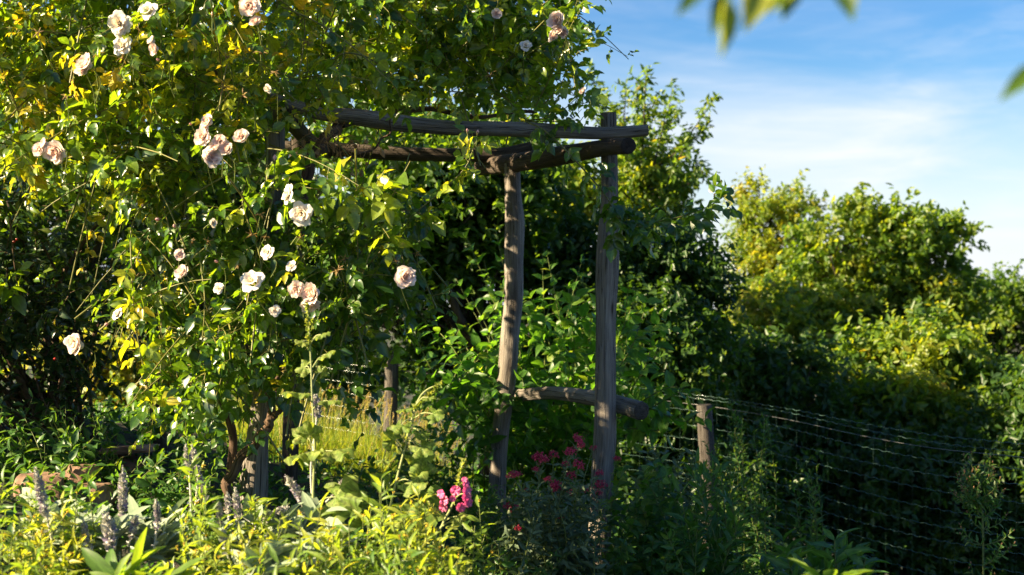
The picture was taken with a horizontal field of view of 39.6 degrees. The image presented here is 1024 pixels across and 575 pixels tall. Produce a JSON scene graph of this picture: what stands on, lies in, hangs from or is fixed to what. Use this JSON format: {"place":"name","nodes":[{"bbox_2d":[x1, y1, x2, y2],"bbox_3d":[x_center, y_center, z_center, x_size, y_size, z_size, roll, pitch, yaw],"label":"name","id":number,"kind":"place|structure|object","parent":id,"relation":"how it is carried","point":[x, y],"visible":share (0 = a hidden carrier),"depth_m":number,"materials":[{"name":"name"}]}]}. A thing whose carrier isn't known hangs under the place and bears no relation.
{"place":"outdoors","nodes":[
{"label":"outdoors","id":0,"kind":"place"},
{"bbox_2d":[206,361,471,486],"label":"meadow grass","id":1,"kind":"structure","parent":0,"point":[330,436],"depth_m":10.21,"materials":[{"name":"green plant"}]},
{"bbox_2d":[0,306,1023,574],"bbox_3d":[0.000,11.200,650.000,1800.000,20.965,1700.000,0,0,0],"label":"ground","id":2,"kind":"structure","parent":0,"point":[130,438],"depth_m":8.17,"materials":[{"name":"soil"}]},
{"bbox_2d":[0,464,59,571],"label":"yellow bud herb","id":3,"kind":"object","parent":2,"relation":"on","point":[31,484],"visible":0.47,"depth_m":4.90,"materials":[{"name":"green plant"}]},
{"bbox_2d":[0,517,61,574],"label":"yellow bud herb","id":4,"kind":"object","parent":2,"relation":"on","point":[14,549],"visible":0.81,"depth_m":4.50,"materials":[{"name":"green plant"}]},
{"bbox_2d":[0,529,69,574],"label":"yellow bud herb","id":5,"kind":"object","parent":2,"relation":"on","point":[30,566],"visible":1,"depth_m":4.17,"materials":[{"name":"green plant"}]},
{"bbox_2d":[0,388,72,479],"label":"shade weed","id":6,"kind":"object","parent":2,"relation":"on","point":[13,460],"visible":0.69,"depth_m":6.57,"materials":[{"name":"green plant"}]},
{"bbox_2d":[12,472,64,506],"bbox_3d":[-2.061,0.884,6.203,0.233,0.149,0.221,0,0,-8],"label":"fieldstone","id":7,"kind":"object","parent":2,"relation":"on","point":[19,479],"visible":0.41,"depth_m":6.13,"materials":[{"name":"beige stone"}]},
{"bbox_2d":[13,491,79,574],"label":"yellow bud herb","id":8,"kind":"object","parent":2,"relation":"on","point":[44,526],"visible":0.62,"depth_m":4.78,"materials":[{"name":"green plant"}]},
{"bbox_2d":[1,467,105,570],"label":"lambs ear","id":9,"kind":"object","parent":2,"relation":"on","point":[44,509],"visible":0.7,"depth_m":4.91},
{"bbox_2d":[19,526,94,574],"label":"yellow bud herb","id":10,"kind":"object","parent":2,"relation":"on","point":[64,564],"visible":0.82,"depth_m":4.41,"materials":[{"name":"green plant"}]},
{"bbox_2d":[62,464,99,482],"bbox_3d":[-1.927,0.844,6.395,0.151,0.106,0.135,0,0,31],"label":"fieldstone","id":11,"kind":"object","parent":2,"relation":"on","point":[77,471],"visible":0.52,"depth_m":6.34,"materials":[{"name":"beige stone"}]},
{"bbox_2d":[53,467,118,574],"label":"yellow bud herb","id":12,"kind":"object","parent":2,"relation":"on","point":[85,505],"visible":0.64,"depth_m":4.87,"materials":[{"name":"green plant"}]},
{"bbox_2d":[0,128,184,463],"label":"broad leaved shrub","id":13,"kind":"object","parent":2,"relation":"on","point":[61,369],"visible":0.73,"depth_m":7.39,"materials":[{"name":"green plant"}]},
{"bbox_2d":[41,403,158,487],"bbox_3d":[-2.090,0.777,6.847,0.651,0.442,0.489,0,0,32],"label":"shade weed","id":14,"kind":"object","parent":2,"relation":"on","point":[99,441],"visible":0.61,"depth_m":6.81,"materials":[{"name":"green plant"}]},
{"bbox_2d":[2,274,210,415],"bbox_3d":[-3.438,0.689,12.466,1.818,1.635,1.388,0,0,0],"label":"hazel shrub","id":15,"kind":"object","parent":2,"relation":"on","point":[124,374],"visible":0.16,"depth_m":12.20,"materials":[{"name":"green plant"}]},
{"bbox_2d":[39,465,193,574],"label":"lambs ear","id":16,"kind":"object","parent":2,"relation":"on","point":[117,526],"visible":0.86,"depth_m":5.00},
{"bbox_2d":[107,454,150,474],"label":"slab block","id":17,"kind":"structure","parent":2,"relation":"on","point":[131,464],"depth_m":7.38,"materials":[{"name":"grey stone"}]},
{"bbox_2d":[99,444,159,454],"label":"stone slab","id":18,"kind":"structure","parent":17,"relation":"on","point":[123,449],"depth_m":7.32,"materials":[{"name":"grey stone"}]},
{"bbox_2d":[105,448,220,523],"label":"shade weed","id":19,"kind":"object","parent":2,"relation":"on","point":[134,489],"visible":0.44,"depth_m":6.30,"materials":[{"name":"green plant"}]},
{"bbox_2d":[128,444,208,564],"bbox_3d":[-1.226,0.898,5.312,0.373,0.616,0.368,0,0,-38],"label":"lambs ear","id":20,"kind":"object","parent":2,"relation":"on","point":[132,504],"visible":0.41,"depth_m":5.38},
{"bbox_2d":[161,540,219,574],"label":"yellow bud herb","id":21,"kind":"object","parent":2,"relation":"on","point":[200,564],"visible":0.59,"depth_m":4.53,"materials":[{"name":"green plant"}]},
{"bbox_2d":[166,446,231,574],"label":"yellow bud herb","id":22,"kind":"object","parent":2,"relation":"on","point":[194,462],"visible":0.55,"depth_m":4.99,"materials":[{"name":"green plant"}]},
{"bbox_2d":[167,479,243,574],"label":"yellow bud herb","id":23,"kind":"object","parent":2,"relation":"on","point":[201,527],"visible":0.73,"depth_m":4.81,"materials":[{"name":"green plant"}]},
{"bbox_2d":[167,438,248,520],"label":"shade weed","id":24,"kind":"object","parent":2,"relation":"on","point":[212,495],"visible":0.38,"depth_m":6.66,"materials":[{"name":"green plant"}]},
{"bbox_2d":[170,487,260,574],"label":"lambs ear","id":25,"kind":"object","parent":2,"relation":"on","point":[236,498],"visible":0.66,"depth_m":4.97},
{"bbox_2d":[0,1,432,437],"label":"hedge tree","id":26,"kind":"object","parent":2,"relation":"on","point":[208,194],"visible":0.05,"depth_m":14.20,"materials":[{"name":"green plant"}]},
{"bbox_2d":[200,524,273,574],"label":"yellow bud herb","id":27,"kind":"object","parent":2,"relation":"on","point":[232,570],"visible":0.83,"depth_m":4.47,"materials":[{"name":"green plant"}]},
{"bbox_2d":[225,494,277,569],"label":"yellow bud herb","id":28,"kind":"object","parent":2,"relation":"on","point":[253,508],"visible":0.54,"depth_m":4.89,"materials":[{"name":"green plant"}]},
{"bbox_2d":[221,542,299,574],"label":"yellow bud herb","id":29,"kind":"object","parent":2,"relation":"on","point":[273,554],"visible":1,"depth_m":4.24,"materials":[{"name":"green plant"}]},
{"bbox_2d":[238,511,298,569],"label":"yellow bud herb","id":30,"kind":"object","parent":2,"relation":"on","point":[273,536],"visible":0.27,"depth_m":4.58,"materials":[{"name":"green plant"}]},
{"bbox_2d":[231,538,335,574],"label":"herb","id":31,"kind":"object","parent":2,"relation":"on","point":[269,563],"visible":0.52,"depth_m":4.51,"materials":[{"name":"green plant"}]},
{"bbox_2d":[232,394,364,552],"bbox_3d":[-0.686,0.859,5.017,0.559,0.935,0.448,0,0,36],"label":"lambs ear","id":32,"kind":"object","parent":2,"relation":"on","point":[308,502],"visible":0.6,"depth_m":5.04},
{"bbox_2d":[232,302,366,565],"bbox_3d":[-0.756,0.681,5.061,0.474,1.259,0.247,0,0,20],"label":"hollyhock","id":33,"kind":"object","parent":2,"relation":"on","point":[346,493],"visible":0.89,"depth_m":5.06,"materials":[{"name":"green plant"}]},
{"bbox_2d":[279,522,338,574],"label":"yellow bud herb","id":34,"kind":"object","parent":2,"relation":"on","point":[317,548],"visible":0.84,"depth_m":4.48,"materials":[{"name":"green plant"}]},
{"bbox_2d":[297,491,351,573],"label":"yellow bud herb","id":35,"kind":"object","parent":2,"relation":"on","point":[319,531],"visible":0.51,"depth_m":4.67,"materials":[{"name":"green plant"}]},
{"bbox_2d":[302,544,354,574],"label":"yellow bud herb","id":36,"kind":"object","parent":2,"relation":"on","point":[321,557],"visible":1,"depth_m":4.28,"materials":[{"name":"green plant"}]},
{"bbox_2d":[322,516,374,574],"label":"yellow bud herb","id":37,"kind":"object","parent":2,"relation":"on","point":[361,565],"visible":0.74,"depth_m":4.51,"materials":[{"name":"green plant"}]},
{"bbox_2d":[0,0,742,519],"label":"climbing rose","id":38,"kind":"object","parent":2,"relation":"on","point":[520,54],"visible":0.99,"depth_m":6.18,"materials":[{"name":"green plant"}]},
{"bbox_2d":[348,471,404,574],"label":"yellow bud herb","id":39,"kind":"object","parent":2,"relation":"on","point":[373,522],"visible":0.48,"depth_m":4.87,"materials":[{"name":"green plant"}]},
{"bbox_2d":[351,530,430,574],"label":"yellow bud herb","id":40,"kind":"object","parent":2,"relation":"on","point":[382,551],"visible":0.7,"depth_m":4.39,"materials":[{"name":"green plant"}]},
{"bbox_2d":[355,503,427,574],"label":"yellow bud herb","id":41,"kind":"object","parent":2,"relation":"on","point":[391,525],"visible":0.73,"depth_m":4.59,"materials":[{"name":"green plant"}]},
{"bbox_2d":[348,380,445,566],"bbox_3d":[-0.427,0.843,5.084,0.384,1.021,0.179,0,0,0],"label":"hollyhock","id":42,"kind":"object","parent":2,"relation":"on","point":[419,461],"visible":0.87,"depth_m":5.08,"materials":[{"name":"green plant"}]},
{"bbox_2d":[0,299,813,533],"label":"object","id":43,"kind":"object","parent":2,"relation":"on","point":[399,402],"visible":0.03,"depth_m":31.40,"materials":[{"name":"plant"}]},
{"bbox_2d":[384,485,463,574],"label":"yellow bud herb","id":44,"kind":"object","parent":2,"relation":"on","point":[420,504],"visible":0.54,"depth_m":4.87,"materials":[{"name":"green plant"}]},
{"bbox_2d":[394,518,453,574],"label":"yellow bud herb","id":45,"kind":"object","parent":2,"relation":"on","point":[427,551],"visible":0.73,"depth_m":4.57,"materials":[{"name":"green plant"}]},
{"bbox_2d":[377,530,472,574],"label":"yellow bud herb","id":46,"kind":"object","parent":2,"relation":"on","point":[454,571],"visible":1,"depth_m":4.21,"materials":[{"name":"green plant"}]},
{"bbox_2d":[395,457,475,574],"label":"pink flower spike","id":47,"kind":"object","parent":2,"relation":"on","point":[455,490],"visible":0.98,"depth_m":4.93,"materials":[{"name":"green plant"}]},
{"bbox_2d":[390,421,481,515],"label":"leafy plant","id":48,"kind":"object","parent":2,"relation":"on","point":[450,480],"visible":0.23,"depth_m":8.72,"materials":[{"name":"green plant"}]},
{"bbox_2d":[238,93,648,574],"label":"rustic pergola","id":49,"kind":"object","parent":2,"relation":"on","point":[510,163],"visible":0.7,"depth_m":7.47,"materials":[{"name":"brown wood"}]},
{"bbox_2d":[304,89,584,482],"bbox_3d":[-0.667,0.096,11.391,2.539,3.549,1.622,0,0,0],"label":"cherry tree","id":50,"kind":"object","parent":2,"relation":"on","point":[482,209],"visible":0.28,"depth_m":11.15,"materials":[{"name":"green plant"}]},
{"bbox_2d":[423,526,469,574],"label":"yellow bud herb","id":51,"kind":"object","parent":2,"relation":"on","point":[437,555],"visible":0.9,"depth_m":4.58,"materials":[{"name":"green plant"}]},
{"bbox_2d":[0,380,894,574],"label":"ground cover","id":52,"kind":"object","parent":2,"relation":"on","point":[108,412],"visible":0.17,"depth_m":7.52,"materials":[{"name":"green plant"}]},
{"bbox_2d":[81,527,204,574],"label":"broad leaf clump","id":53,"kind":"object","parent":52,"relation":"on","point":[97,563],"visible":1,"depth_m":4.31,"materials":[{"name":"green plant"}]},
{"bbox_2d":[447,495,506,574],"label":"yellow bud herb","id":54,"kind":"object","parent":2,"relation":"on","point":[479,534],"visible":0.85,"depth_m":5.04,"materials":[{"name":"green plant"}]},
{"bbox_2d":[361,296,595,491],"bbox_3d":[0.015,0.913,11.670,2.507,1.914,1.470,0,0,0],"label":"hazel shrub","id":55,"kind":"object","parent":2,"relation":"on","point":[439,350],"visible":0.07,"depth_m":11.35,"materials":[{"name":"green plant"}]},
{"bbox_2d":[443,477,523,572],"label":"leafy plant","id":56,"kind":"object","parent":2,"relation":"on","point":[491,501],"visible":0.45,"depth_m":7.08,"materials":[{"name":"green plant"}]},
{"bbox_2d":[484,540,584,574],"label":"leafy plant","id":57,"kind":"object","parent":2,"relation":"on","point":[537,569],"visible":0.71,"depth_m":6.64,"materials":[{"name":"green plant"}]},
{"bbox_2d":[381,223,715,546],"bbox_3d":[0.183,0.615,8.896,1.946,2.073,2.085,0,0,0],"label":"mock orange shrub","id":58,"kind":"object","parent":2,"relation":"on","point":[477,385],"visible":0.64,"depth_m":8.71,"materials":[{"name":"green plant"}]},
{"bbox_2d":[482,432,621,574],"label":"red valerian","id":59,"kind":"object","parent":2,"relation":"on","point":[539,545],"visible":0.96,"depth_m":6.73,"materials":[{"name":"grey plant"}]},
{"bbox_2d":[491,139,713,504],"bbox_3d":[0.719,0.505,15.331,2.880,4.364,1.610,0,0,24],"label":"broad tree","id":60,"kind":"object","parent":2,"relation":"on","point":[590,200],"visible":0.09,"depth_m":14.98,"materials":[{"name":"green plant"}]},
{"bbox_2d":[490,191,758,513],"bbox_3d":[0.867,0.639,11.488,2.287,2.930,1.970,0,0,0],"label":"dark tree","id":61,"kind":"object","parent":2,"relation":"on","point":[689,289],"visible":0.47,"depth_m":11.32,"materials":[{"name":"green plant"}]},
{"bbox_2d":[594,452,699,574],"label":"leafy plant","id":62,"kind":"object","parent":2,"relation":"on","point":[649,503],"visible":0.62,"depth_m":7.07,"materials":[{"name":"green plant"}]},
{"bbox_2d":[584,60,722,217],"bbox_3d":[1.493,0.086,15.022,1.374,4.942,2.503,0,0,13],"label":"slender tree","id":63,"kind":"object","parent":2,"relation":"on","point":[637,157],"visible":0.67,"depth_m":14.59,"materials":[{"name":"green plant"}]},
{"bbox_2d":[609,524,697,574],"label":"leafy plant","id":64,"kind":"object","parent":2,"relation":"on","point":[620,559],"visible":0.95,"depth_m":6.85,"materials":[{"name":"green plant"}]},
{"bbox_2d":[617,441,700,573],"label":"leafy plant","id":65,"kind":"object","parent":2,"relation":"on","point":[677,474],"visible":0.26,"depth_m":7.63,"materials":[{"name":"green plant"}]},
{"bbox_2d":[306,349,1023,574],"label":"wire fence","id":66,"kind":"object","parent":2,"relation":"on","point":[705,434],"visible":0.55,"depth_m":10.25,"materials":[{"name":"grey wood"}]},
{"bbox_2d":[585,372,822,569],"bbox_3d":[1.430,1.516,11.577,2.234,2.410,1.624,0,0,0],"label":"hazel shrub","id":67,"kind":"object","parent":2,"relation":"on","point":[679,444],"visible":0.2,"depth_m":11.27,"materials":[{"name":"green plant"}]},
{"bbox_2d":[686,434,734,570],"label":"mugwort","id":68,"kind":"object","parent":2,"relation":"on","point":[724,476],"visible":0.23,"depth_m":9.37,"materials":[{"name":"green plant"}]},
{"bbox_2d":[665,447,765,574],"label":"coneflower plant","id":69,"kind":"object","parent":2,"relation":"on","point":[720,557],"visible":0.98,"depth_m":6.94,"materials":[{"name":"green plant"}]},
{"bbox_2d":[708,401,784,574],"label":"mugwort","id":70,"kind":"object","parent":2,"relation":"on","point":[755,525],"visible":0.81,"depth_m":8.65,"materials":[{"name":"green plant"}]},
{"bbox_2d":[713,164,839,557],"bbox_3d":[3.384,1.060,18.416,1.944,5.333,1.764,0,0,0],"label":"pointed tree","id":71,"kind":"object","parent":2,"relation":"on","point":[761,252],"visible":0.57,"depth_m":18.29,"materials":[{"name":"green plant"}]},
{"bbox_2d":[789,464,831,569],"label":"mugwort","id":72,"kind":"object","parent":2,"relation":"on","point":[814,526],"visible":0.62,"depth_m":8.25,"materials":[{"name":"green plant"}]},
{"bbox_2d":[714,308,908,553],"bbox_3d":[2.429,1.419,12.942,2.559,2.472,1.742,0,0,0],"label":"hazel shrub","id":73,"kind":"object","parent":2,"relation":"on","point":[774,377],"visible":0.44,"depth_m":12.60,"materials":[{"name":"green plant"}]},
{"bbox_2d":[759,526,890,574],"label":"sunflower clump","id":74,"kind":"object","parent":2,"relation":"on","point":[819,560],"visible":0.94,"depth_m":6.74,"materials":[{"name":"green plant"}]},
{"bbox_2d":[788,558,873,574],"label":"sunflower seedling","id":75,"kind":"object","parent":2,"relation":"on","point":[812,571],"visible":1,"depth_m":4.05,"materials":[{"name":"green plant"}]},
{"bbox_2d":[729,182,1017,410],"bbox_3d":[4.022,1.162,16.908,3.512,4.860,2.227,0,0,-21],"label":"maple tree","id":76,"kind":"object","parent":2,"relation":"on","point":[889,255],"visible":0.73,"depth_m":16.64,"materials":[{"name":"green plant"}]},
{"bbox_2d":[757,358,1023,574],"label":"hazel shrub","id":77,"kind":"object","parent":2,"relation":"on","point":[1009,398],"visible":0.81,"depth_m":12.13,"materials":[{"name":"green plant"}]},
{"bbox_2d":[826,293,1023,483],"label":"hazel shrub","id":78,"kind":"object","parent":2,"relation":"on","point":[927,363],"visible":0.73,"depth_m":13.12,"materials":[{"name":"green plant"}]},
{"bbox_2d":[944,259,1023,363],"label":"bushy tree","id":79,"kind":"object","parent":2,"relation":"on","point":[1008,334],"visible":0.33,"depth_m":18.75,"materials":[{"name":"green plant"}]},
{"bbox_2d":[950,450,1017,574],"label":"sow thistle","id":80,"kind":"object","parent":2,"relation":"on","point":[975,501],"visible":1,"depth_m":6.90,"materials":[{"name":"green plant"}]},
{"bbox_3d":[-1.860,1.066,6.253,0.235,0.105,0.184,2,1,-11],"label":"fieldstone","id":81,"kind":"object","parent":2,"relation":"on","visible":0},
{"bbox_2d":[72,481,115,513],"bbox_3d":[-1.860,0.954,6.288,0.203,0.183,0.196,0,0,17],"label":"fieldstone","id":82,"kind":"object","parent":81,"relation":"on","point":[106,489],"visible":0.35,"depth_m":6.22,"materials":[{"name":"beige stone"}]},
{"bbox_2d":[3,0,1023,307],"label":"sky","id":83,"kind":"structure","parent":0,"point":[904,94],"materials":[{"name":"blue"}]},
{"bbox_2d":[676,0,857,56],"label":"overhanging twig","id":84,"kind":"object","parent":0,"point":[724,15],"visible":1,"depth_m":1.49,"materials":[{"name":"green plant"}]},
{"bbox_2d":[999,66,1023,101],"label":"overhanging twig","id":85,"kind":"object","parent":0,"point":[1015,84],"visible":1,"depth_m":1.49,"materials":[{"name":"green plant"}]}
]}

